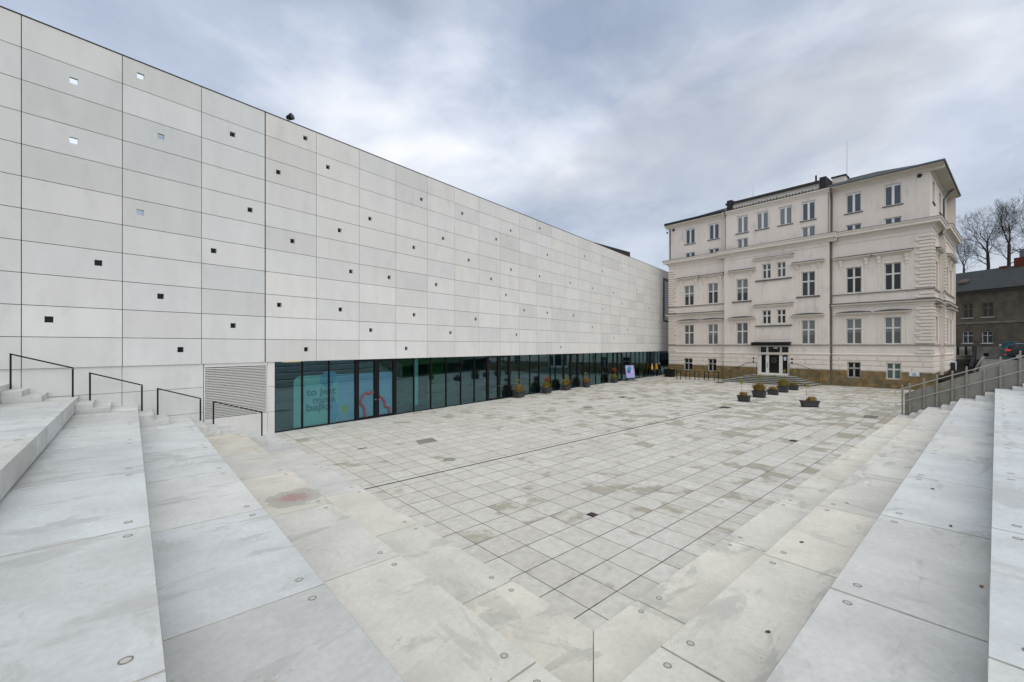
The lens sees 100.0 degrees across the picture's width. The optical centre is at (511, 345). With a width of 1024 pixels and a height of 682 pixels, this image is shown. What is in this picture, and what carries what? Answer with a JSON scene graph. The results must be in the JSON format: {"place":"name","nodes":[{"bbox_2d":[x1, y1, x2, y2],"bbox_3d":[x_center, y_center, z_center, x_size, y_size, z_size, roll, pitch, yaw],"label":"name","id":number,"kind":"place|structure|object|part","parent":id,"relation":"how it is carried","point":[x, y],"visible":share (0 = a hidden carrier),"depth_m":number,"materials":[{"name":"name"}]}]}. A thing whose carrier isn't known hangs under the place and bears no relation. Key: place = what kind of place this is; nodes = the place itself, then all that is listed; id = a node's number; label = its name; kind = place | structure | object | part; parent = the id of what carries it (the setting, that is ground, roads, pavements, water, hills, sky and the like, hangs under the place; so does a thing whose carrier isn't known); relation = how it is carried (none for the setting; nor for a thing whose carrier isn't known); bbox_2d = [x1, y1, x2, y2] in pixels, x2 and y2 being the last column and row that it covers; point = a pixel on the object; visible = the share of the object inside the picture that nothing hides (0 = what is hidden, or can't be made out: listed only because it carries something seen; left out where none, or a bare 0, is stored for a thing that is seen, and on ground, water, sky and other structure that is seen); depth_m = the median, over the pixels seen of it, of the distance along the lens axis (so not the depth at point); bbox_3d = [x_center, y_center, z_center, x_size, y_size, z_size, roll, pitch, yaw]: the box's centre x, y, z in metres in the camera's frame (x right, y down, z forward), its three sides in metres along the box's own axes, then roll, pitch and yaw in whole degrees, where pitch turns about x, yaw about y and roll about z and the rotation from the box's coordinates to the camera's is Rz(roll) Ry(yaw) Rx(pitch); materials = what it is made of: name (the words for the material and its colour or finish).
{"place":"outdoors","nodes":[
{"label":"outdoors","id":0,"kind":"place"},
{"bbox_2d":[0,0,1023,273],"label":"sky","id":1,"kind":"structure","parent":0,"point":[611,123],"materials":[{"name":"grey"}]},
{"bbox_2d":[593,647,593,681],"bbox_3d":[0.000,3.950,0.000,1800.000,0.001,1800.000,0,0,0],"label":"ground","id":2,"kind":"structure","parent":0,"point":[593,664],"depth_m":5.32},
{"bbox_2d":[905,358,1023,414],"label":"ramp wall","id":3,"kind":"structure","parent":2,"relation":"on","point":[1008,382],"depth_m":22.27,"materials":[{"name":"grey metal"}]},
{"bbox_2d":[956,249,1023,357],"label":"tenement house","id":4,"kind":"structure","parent":2,"relation":"on","point":[990,315],"depth_m":52.19,"materials":[{"name":"grey-brown plaster"},{"name":"dark roofing"},{"name":"window glass"}]},
{"bbox_2d":[961,304,972,318],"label":"window","id":5,"kind":"structure","parent":4,"relation":"in","point":[967,308],"depth_m":54.09,"materials":[{"name":"brown"}]},
{"bbox_2d":[961,331,973,343],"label":"window","id":6,"kind":"structure","parent":4,"relation":"in","point":[967,335],"depth_m":54.01,"materials":[{"name":"grey"}]},
{"bbox_2d":[980,302,992,317],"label":"window","id":7,"kind":"structure","parent":4,"relation":"in","point":[987,307],"depth_m":52.17,"materials":[{"name":"brown"}]},
{"bbox_2d":[980,331,993,343],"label":"window","id":8,"kind":"structure","parent":4,"relation":"in","point":[987,336],"depth_m":52.17,"materials":[{"name":"grey"}]},
{"bbox_2d":[274,374,913,646],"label":"plaza","id":9,"kind":"structure","parent":0,"point":[665,500],"depth_m":13.82,"materials":[{"name":"beige stone"}]},
{"bbox_2d":[0,384,592,681],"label":"seating terrace","id":10,"kind":"structure","parent":9,"relation":"on","point":[144,545],"depth_m":5.39,"materials":[{"name":"concrete"}]},
{"bbox_2d":[9,353,73,396],"bbox_3d":[-14.711,1.045,13.464,0.050,1.649,1.362,0,0,38],"label":"stair handrail","id":11,"kind":"object","parent":10,"relation":"on","point":[10,370],"visible":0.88,"depth_m":13.16,"materials":[{"name":"metal"}]},
{"bbox_2d":[89,372,142,410],"bbox_3d":[-13.637,1.785,14.817,0.050,1.817,1.377,0,0,38],"label":"stair handrail","id":12,"kind":"object","parent":10,"relation":"on","point":[90,373],"visible":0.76,"depth_m":14.73,"materials":[{"name":"black metal"}]},
{"bbox_2d":[157,388,200,420],"bbox_3d":[-12.538,2.413,16.201,0.050,1.757,1.355,0,0,38],"label":"stair handrail","id":13,"kind":"object","parent":10,"relation":"on","point":[158,389],"visible":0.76,"depth_m":15.86,"materials":[{"name":"black metal"}]},
{"bbox_2d":[213,401,262,435],"bbox_3d":[-11.305,3.064,17.754,0.050,1.752,1.828,0,0,38],"label":"stair handrail","id":14,"kind":"object","parent":10,"relation":"on","point":[242,408],"visible":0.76,"depth_m":18.01,"materials":[{"name":"black metal"}]},
{"bbox_2d":[0,6,668,433],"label":"gallery building","id":15,"kind":"structure","parent":9,"relation":"on","point":[162,230],"depth_m":18.36,"materials":[{"name":"white concrete"}]},
{"bbox_2d":[275,361,303,366],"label":"track lights","id":16,"kind":"object","parent":15,"relation":"attached to","point":[278,364],"visible":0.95,"depth_m":19.83,"materials":[{"name":"black paint"}]},
{"bbox_2d":[286,113,294,119],"bbox_3d":[-10.267,-10.522,19.864,0.320,0.431,0.300,0,0,19],"label":"floodlight","id":17,"kind":"object","parent":15,"relation":"on","point":[289,116],"visible":0.91,"depth_m":19.78,"materials":[{"name":"black paint"}]},
{"bbox_2d":[293,371,391,427],"bbox_3d":[-8.466,2.600,22.198,0.170,2.694,5.515,0,0,38],"label":"window graphic","id":18,"kind":"object","parent":15,"relation":"attached to","point":[315,399],"visible":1,"depth_m":21.71,"materials":[{"name":"teal plastic"}]},
{"bbox_2d":[354,358,396,420],"bbox_3d":[-7.391,2.322,23.428,0.214,3.195,2.568,0,0,38],"label":"glass door","id":19,"kind":"structure","parent":15,"relation":"in","point":[375,361],"depth_m":23.37,"materials":[{"name":"black metal"}]},
{"bbox_2d":[486,355,510,400],"bbox_3d":[-0.960,2.322,31.528,0.214,3.195,2.659,0,0,38],"label":"glass door","id":20,"kind":"structure","parent":15,"relation":"in","point":[499,385],"depth_m":31.51,"materials":[{"name":"black metal"}]},
{"bbox_2d":[562,353,578,387],"bbox_3d":[5.437,2.322,39.584,0.214,3.195,2.686,0,0,38],"label":"glass door","id":21,"kind":"structure","parent":15,"relation":"in","point":[577,354],"depth_m":39.57,"materials":[{"name":"black metal"}]},
{"bbox_2d":[612,352,621,380],"bbox_3d":[11.677,2.322,47.442,0.214,3.195,2.353,0,0,38],"label":"glass door","id":22,"kind":"structure","parent":15,"relation":"in","point":[617,353],"depth_m":47.51,"materials":[{"name":"black metal"}]},
{"bbox_2d":[664,281,668,320],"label":"corner window","id":23,"kind":"structure","parent":15,"relation":"in","point":[666,284],"depth_m":59.48,"materials":[{"name":"black"}]},
{"bbox_2d":[416,438,436,443],"bbox_3d":[-3.558,3.916,17.700,1.000,0.004,0.700,0,0,-42],"label":"cover plate","id":24,"kind":"object","parent":9,"relation":"on","point":[422,441],"visible":1,"depth_m":17.74,"materials":[{"name":"grey concrete"}]},
{"bbox_2d":[443,458,454,460],"bbox_3d":[-2.155,3.917,14.798,0.420,0.001,0.420,0,0,-42],"label":"manhole cover","id":25,"kind":"object","parent":9,"relation":"on","point":[449,459],"visible":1,"depth_m":14.78,"materials":[{"name":"metal"}]},
{"bbox_2d":[512,379,525,397],"bbox_3d":[0.526,3.194,32.550,1.260,1.393,1.316,0,0,38],"label":"planter","id":26,"kind":"object","parent":9,"relation":"on","point":[518,392],"visible":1,"depth_m":32.31,"materials":[{"name":"grey concrete"}]},
{"bbox_2d":[364,408,720,489],"bbox_3d":[4.684,3.916,19.446,23.314,0.004,0.060,0,0,-42],"label":"slot drain","id":27,"kind":"object","parent":9,"relation":"on","point":[520,453],"visible":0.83,"depth_m":15.18,"materials":[{"name":"black metal"}]},
{"bbox_2d":[541,376,552,392],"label":"planter","id":28,"kind":"object","parent":9,"relation":"on","point":[546,387],"visible":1,"depth_m":35.31,"materials":[{"name":"grey concrete"}]},
{"bbox_2d":[560,375,573,389],"bbox_3d":[4.774,3.220,37.903,1.212,1.340,1.714,0,0,38],"label":"planter","id":29,"kind":"object","parent":9,"relation":"on","point":[566,385],"visible":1,"depth_m":37.66,"materials":[{"name":"grey concrete"}]},
{"bbox_2d":[581,372,590,386],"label":"planter","id":30,"kind":"object","parent":9,"relation":"on","point":[586,382],"visible":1,"depth_m":40.50,"materials":[{"name":"grey concrete"}]},
{"bbox_2d":[586,512,598,516],"bbox_3d":[1.867,3.913,9.961,0.200,0.011,0.200,0,0,-42],"label":"drain grate","id":31,"kind":"object","parent":9,"relation":"on","point":[592,514],"visible":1,"depth_m":9.94,"materials":[{"name":"black metal"}]},
{"bbox_2d":[610,367,619,382],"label":"planter","id":32,"kind":"object","parent":9,"relation":"on","point":[613,378],"visible":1,"depth_m":45.28,"materials":[{"name":"grey concrete"}]},
{"bbox_2d":[623,365,635,380],"bbox_3d":[13.350,3.053,48.408,1.710,1.730,0.650,0,0,-34],"label":"poster stand","id":33,"kind":"object","parent":9,"relation":"on","point":[630,371],"visible":0.99,"depth_m":48.30,"materials":[{"name":"white"}]},
{"bbox_2d":[664,367,674,376],"bbox_3d":[19.864,3.286,54.157,0.800,1.269,1.040,0,0,-40],"label":"flower box","id":34,"kind":"object","parent":9,"relation":"on","point":[669,372],"visible":1,"depth_m":53.84,"materials":[{"name":"black paint"}]},
{"bbox_2d":[736,380,750,401],"bbox_3d":[16.351,3.174,30.277,0.550,1.489,0.770,0,0,-40],"label":"planter","id":35,"kind":"object","parent":9,"relation":"on","point":[743,397],"visible":1,"depth_m":30.16,"materials":[{"name":"grey concrete"}]},
{"bbox_2d":[750,375,769,397],"bbox_3d":[18.826,3.051,32.588,1.627,1.733,1.810,0,0,-40],"label":"planter","id":36,"kind":"object","parent":9,"relation":"on","point":[758,391],"visible":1,"depth_m":32.43,"materials":[{"name":"grey plastic"}]},
{"bbox_2d":[722,374,820,386],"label":"entrance steps","id":37,"kind":"structure","parent":9,"relation":"on","point":[753,378],"depth_m":44.63,"materials":[{"name":"grey stone"}]},
{"bbox_2d":[766,375,779,394],"bbox_3d":[20.876,3.114,34.340,0.554,1.609,0.796,0,0,-40],"label":"planter","id":38,"kind":"object","parent":9,"relation":"on","point":[772,390],"visible":0.94,"depth_m":34.23,"materials":[{"name":"grey concrete"}]},
{"bbox_2d":[777,370,789,392],"bbox_3d":[22.855,2.947,36.241,1.012,1.942,1.049,0,0,-13],"label":"planter","id":39,"kind":"object","parent":9,"relation":"on","point":[782,386],"visible":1,"depth_m":36.06,"materials":[{"name":"grey plastic"}]},
{"bbox_2d":[787,370,799,389],"bbox_3d":[24.952,3.032,38.056,0.608,1.773,0.779,0,0,-40],"label":"planter","id":40,"kind":"object","parent":9,"relation":"on","point":[794,385],"visible":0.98,"depth_m":37.93,"materials":[{"name":"grey plastic"}]},
{"bbox_2d":[594,383,1023,681],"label":"seating terrace","id":41,"kind":"structure","parent":9,"relation":"on","point":[884,573],"depth_m":5.64,"materials":[{"name":"concrete"}]},
{"bbox_2d":[799,383,820,406],"bbox_3d":[19.105,3.145,27.539,1.030,1.546,0.595,0,0,8],"label":"planter","id":42,"kind":"object","parent":9,"relation":"on","point":[810,402],"visible":1,"depth_m":27.40,"materials":[{"name":"grey plastic"}]},
{"bbox_2d":[662,158,962,389],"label":"old building","id":43,"kind":"structure","parent":9,"relation":"on","point":[842,280],"depth_m":43.08,"materials":[{"name":"beige paint"}]},
{"bbox_2d":[676,275,698,305],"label":"window","id":44,"kind":"structure","parent":43,"relation":"in","point":[689,290],"depth_m":54.12,"materials":[{"name":"grey"}]},
{"bbox_2d":[677,319,698,344],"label":"window","id":45,"kind":"structure","parent":43,"relation":"in","point":[689,328],"depth_m":54.12,"materials":[{"name":"grey"}]},
{"bbox_2d":[684,358,691,369],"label":"window","id":46,"kind":"structure","parent":43,"relation":"in","point":[688,361],"depth_m":54.26,"materials":[{"name":"grey"}]},
{"bbox_2d":[685,228,694,244],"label":"window","id":47,"kind":"structure","parent":43,"relation":"in","point":[690,233],"depth_m":54.24,"materials":[{"name":"white glass"}]},
{"bbox_2d":[686,252,694,256],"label":"window","id":48,"kind":"structure","parent":43,"relation":"in","point":[693,253],"depth_m":54.24,"materials":[{"name":"white glass"}]},
{"bbox_2d":[699,272,723,303],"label":"window","id":49,"kind":"structure","parent":43,"relation":"in","point":[712,289],"depth_m":51.85,"materials":[{"name":"grey"}]},
{"bbox_2d":[700,318,723,344],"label":"window","id":50,"kind":"structure","parent":43,"relation":"in","point":[712,329],"depth_m":51.84,"materials":[{"name":"grey glass"}]},
{"bbox_2d":[708,359,716,370],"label":"window","id":51,"kind":"structure","parent":43,"relation":"in","point":[712,362],"depth_m":51.93,"materials":[{"name":"grey"}]},
{"bbox_2d":[707,222,719,240],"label":"window","id":52,"kind":"structure","parent":43,"relation":"in","point":[713,228],"depth_m":51.92,"materials":[{"name":"white glass"}]},
{"bbox_2d":[709,248,718,252],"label":"window","id":53,"kind":"structure","parent":43,"relation":"in","point":[716,249],"depth_m":52.01,"materials":[{"name":"white glass"}]},
{"bbox_2d":[726,316,755,344],"bbox_3d":[26.037,-1.753,48.709,0.660,3.225,3.292,0,0,-40],"label":"window","id":54,"kind":"structure","parent":43,"relation":"in","point":[742,328],"depth_m":48.83,"materials":[{"name":"grey"}]},
{"bbox_2d":[726,267,755,302],"bbox_3d":[26.037,-6.835,48.709,0.660,3.770,3.292,0,0,-40],"label":"window","id":55,"kind":"structure","parent":43,"relation":"in","point":[742,284],"depth_m":48.83,"materials":[{"name":"grey"}]},
{"bbox_2d":[735,215,748,234],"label":"window","id":56,"kind":"structure","parent":43,"relation":"in","point":[742,221],"depth_m":49.02,"materials":[{"name":"white"}]},
{"bbox_2d":[737,238,747,247],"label":"window","id":57,"kind":"structure","parent":43,"relation":"in","point":[743,242],"depth_m":49.02,"materials":[{"name":"white"}]},
{"bbox_2d":[755,210,768,230],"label":"window","id":58,"kind":"structure","parent":43,"relation":"in","point":[762,217],"depth_m":47.41,"materials":[{"name":"white"}]},
{"bbox_2d":[761,262,771,278],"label":"window","id":59,"kind":"structure","parent":43,"relation":"in","point":[767,268],"depth_m":46.88,"materials":[{"name":"grey"}]},
{"bbox_2d":[761,309,771,323],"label":"window","id":60,"kind":"structure","parent":43,"relation":"in","point":[767,313],"depth_m":46.88,"materials":[{"name":"grey"}]},
{"bbox_2d":[759,347,788,374],"bbox_3d":[28.315,1.590,46.432,0.159,3.100,2.941,0,0,-40],"label":"entrance door","id":61,"kind":"structure","parent":43,"relation":"in","point":[768,364],"depth_m":46.43,"materials":[{"name":"white wood"}]},
{"bbox_2d":[776,260,786,276],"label":"window","id":62,"kind":"structure","parent":43,"relation":"in","point":[781,267],"depth_m":45.83,"materials":[{"name":"grey"}]},
{"bbox_2d":[776,308,786,323],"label":"window","id":63,"kind":"structure","parent":43,"relation":"in","point":[781,315],"depth_m":45.83,"materials":[{"name":"grey"}]},
{"bbox_2d":[777,205,792,226],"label":"window","id":64,"kind":"structure","parent":43,"relation":"in","point":[785,213],"depth_m":45.68,"materials":[{"name":"white glass"}]},
{"bbox_2d":[789,313,825,343],"bbox_3d":[30.153,-1.753,43.779,0.660,3.225,3.241,0,0,-40],"label":"window","id":65,"kind":"structure","parent":43,"relation":"in","point":[809,326],"depth_m":43.88,"materials":[{"name":"grey"}]},
{"bbox_2d":[789,258,825,297],"bbox_3d":[30.153,-6.835,43.779,0.660,3.770,3.241,0,0,-40],"label":"window","id":66,"kind":"structure","parent":43,"relation":"in","point":[809,279],"depth_m":43.88,"materials":[{"name":"grey glass"}]},
{"bbox_2d":[800,200,816,221],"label":"window","id":67,"kind":"structure","parent":43,"relation":"in","point":[808,208],"depth_m":44.08,"materials":[{"name":"white glass"}]},
{"bbox_2d":[802,226,814,236],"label":"window","id":68,"kind":"structure","parent":43,"relation":"in","point":[806,231],"depth_m":44.08,"materials":[{"name":"white glass"}]},
{"bbox_2d":[834,253,870,293],"bbox_3d":[32.800,-6.890,41.310,0.660,3.660,2.870,0,0,-40],"label":"window","id":69,"kind":"structure","parent":43,"relation":"in","point":[853,277],"depth_m":41.41,"materials":[{"name":"grey"}]},
{"bbox_2d":[836,311,870,343],"bbox_3d":[32.819,-1.753,41.287,0.660,3.225,2.698,0,0,-40],"label":"window","id":70,"kind":"structure","parent":43,"relation":"in","point":[853,328],"depth_m":41.41,"materials":[{"name":"grey"}]},
{"bbox_2d":[844,191,862,214],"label":"window","id":71,"kind":"structure","parent":43,"relation":"in","point":[853,200],"depth_m":41.61,"materials":[{"name":"white glass"}]},
{"bbox_2d":[846,223,860,229],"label":"window","id":72,"kind":"structure","parent":43,"relation":"in","point":[855,226],"depth_m":41.61,"materials":[{"name":"white glass"}]},
{"bbox_2d":[848,362,860,377],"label":"window","id":73,"kind":"structure","parent":43,"relation":"in","point":[854,368],"depth_m":41.41,"materials":[{"name":"grey"}]},
{"bbox_2d":[873,309,911,343],"bbox_3d":[34.647,-1.753,39.097,0.660,3.225,2.675,0,0,-40],"label":"window","id":74,"kind":"structure","parent":43,"relation":"in","point":[893,324],"depth_m":39.22,"materials":[{"name":"grey"}]},
{"bbox_2d":[871,248,913,290],"bbox_3d":[34.628,-6.890,39.120,0.660,3.660,2.847,0,0,-40],"label":"window","id":75,"kind":"structure","parent":43,"relation":"in","point":[893,271],"depth_m":39.22,"materials":[{"name":"grey"}]},
{"bbox_2d":[882,182,903,207],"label":"window","id":76,"kind":"structure","parent":43,"relation":"in","point":[893,191],"depth_m":39.36,"materials":[{"name":"white"}]},
{"bbox_2d":[885,216,900,223],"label":"window","id":77,"kind":"structure","parent":43,"relation":"in","point":[895,219],"depth_m":39.37,"materials":[{"name":"white glass"}]},
{"bbox_2d":[886,363,900,379],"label":"window","id":78,"kind":"structure","parent":43,"relation":"in","point":[892,369],"depth_m":39.23,"materials":[{"name":"grey"}]},
{"bbox_2d":[909,372,918,375],"bbox_3d":[35.603,2.507,38.001,0.037,0.387,0.666,0,0,-40],"label":"wheelchair sign","id":79,"kind":"object","parent":43,"relation":"attached to","point":[913,373],"visible":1,"depth_m":38.02,"materials":[{"name":"white"}]},
{"bbox_2d":[934,303,944,343],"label":"window","id":80,"kind":"structure","parent":43,"relation":"in","point":[938,305],"depth_m":38.92,"materials":[{"name":"grey"}]},
{"bbox_2d":[935,247,944,289],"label":"window","id":81,"kind":"structure","parent":43,"relation":"in","point":[939,250],"depth_m":38.94,"materials":[{"name":"grey paint"}]},
{"bbox_2d":[945,306,954,343],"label":"window","id":82,"kind":"structure","parent":43,"relation":"in","point":[948,308],"depth_m":40.87,"materials":[{"name":"grey paint"}]},
{"bbox_2d":[946,253,954,293],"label":"window","id":83,"kind":"structure","parent":43,"relation":"in","point":[950,256],"depth_m":41.10,"materials":[{"name":"grey"}]},
{"bbox_2d":[949,361,956,369],"bbox_3d":[43.514,2.740,42.500,0.720,2.360,0.082,0,0,20],"label":"cellar entrance","id":84,"kind":"object","parent":43,"relation":"attached to","point":[953,365],"visible":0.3,"depth_m":42.45,"materials":[{"name":"white"}]},
{"bbox_2d":[949,362,954,369],"bbox_3d":[43.517,2.785,42.509,0.560,2.270,0.020,0,0,20],"label":"door leaf","id":85,"kind":"structure","parent":84,"relation":"in","point":[952,364],"depth_m":42.48,"materials":[{"name":"glass"}]},
{"bbox_2d":[949,308,957,343],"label":"window","id":86,"kind":"structure","parent":43,"relation":"in","point":[952,315],"depth_m":43.64,"materials":[{"name":"grey"}]},
{"bbox_2d":[949,258,958,295],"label":"window","id":87,"kind":"structure","parent":43,"relation":"in","point":[952,265],"depth_m":43.59,"materials":[{"name":"grey"}]},
{"bbox_2d":[862,415,878,417],"bbox_3d":[19.802,3.913,23.722,1.000,0.011,0.600,0,0,-42],"label":"drain grate","id":88,"kind":"object","parent":9,"relation":"on","point":[869,416],"visible":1,"depth_m":23.71,"materials":[{"name":"grey metal"}]},
{"bbox_2d":[895,351,1023,414],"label":"steel railing","id":89,"kind":"object","parent":9,"relation":"on","point":[984,375],"visible":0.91,"depth_m":22.17,"materials":[{"name":"grey metal"}]},
{"bbox_2d":[956,355,971,358],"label":"retaining wall","id":90,"kind":"structure","parent":9,"relation":"on","point":[963,356],"depth_m":46.85,"materials":[{"name":"grey concrete"}]},
{"bbox_2d":[956,346,973,354],"bbox_3d":[48.972,0.588,46.980,3.143,1.067,0.160,0,0,0],"label":"panel fence","id":91,"kind":"object","parent":90,"relation":"on","point":[965,350],"visible":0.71,"depth_m":46.96,"materials":[{"name":"black paint"}]},
{"bbox_2d":[938,365,978,379],"bbox_3d":[42.919,2.570,42.995,15.015,1.100,5.349,0,0,-42],"label":"planting bed","id":92,"kind":"object","parent":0,"point":[961,368],"depth_m":40.56,"materials":[{"name":"brown soil"}]},
{"bbox_2d":[969,346,976,371],"bbox_3d":[46.990,1.564,43.750,8.644,3.120,0.196,0,0,-41],"label":"stair railing","id":93,"kind":"object","parent":92,"relation":"on","point":[973,360],"visible":0.94,"depth_m":43.61,"materials":[{"name":"grey metal"}]},
{"bbox_2d":[973,356,984,371],"bbox_3d":[47.310,2.025,43.500,8.335,1.791,0.185,0,0,-38],"label":"stair string","id":94,"kind":"object","parent":92,"relation":"on","point":[979,362],"visible":0.5,"depth_m":43.51,"materials":[{"name":"grey concrete"}]},
{"bbox_2d":[956,358,1011,364],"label":"yard","id":95,"kind":"structure","parent":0,"point":[963,361],"depth_m":46.45,"materials":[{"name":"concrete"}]},
{"bbox_2d":[956,234,981,272],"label":"bare tree","id":96,"kind":"object","parent":95,"relation":"on","point":[959,255],"visible":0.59,"depth_m":105.20,"materials":[{"name":"brown plant"}]},
{"bbox_2d":[956,203,1017,269],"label":"bare tree","id":97,"kind":"object","parent":95,"relation":"on","point":[987,262],"visible":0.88,"depth_m":71.86,"materials":[{"name":"brown plant"}]},
{"bbox_2d":[968,188,1023,265],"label":"bare tree","id":98,"kind":"object","parent":95,"relation":"on","point":[1009,253],"visible":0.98,"depth_m":70.17,"materials":[{"name":"brown plant"}]},
{"bbox_2d":[972,197,1023,254],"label":"bare tree","id":99,"kind":"object","parent":95,"relation":"on","point":[1021,210],"visible":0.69,"depth_m":79.00,"materials":[{"name":"brown plant"}]},
{"bbox_2d":[1004,341,1020,357],"bbox_3d":[57.837,0.490,49.657,0.575,1.960,1.279,0,0,-12],"label":"teal cabinet","id":100,"kind":"object","parent":95,"relation":"on","point":[1006,344],"visible":0.32,"depth_m":49.77,"materials":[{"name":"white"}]},
{"bbox_2d":[1005,343,1023,359],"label":"parked car","id":101,"kind":"object","parent":95,"relation":"on","point":[1012,350],"visible":0.76,"depth_m":44.81,"materials":[{"name":"black paint"}]},
{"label":"side window","id":102,"kind":"part","parent":101,"relation":"part of","materials":[{"name":"black glass"}]},
{"bbox_2d":[979,359,1016,370],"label":"sett slope","id":103,"kind":"structure","parent":0,"point":[989,361],"depth_m":42.89,"materials":[{"name":"stone"}]}
]}

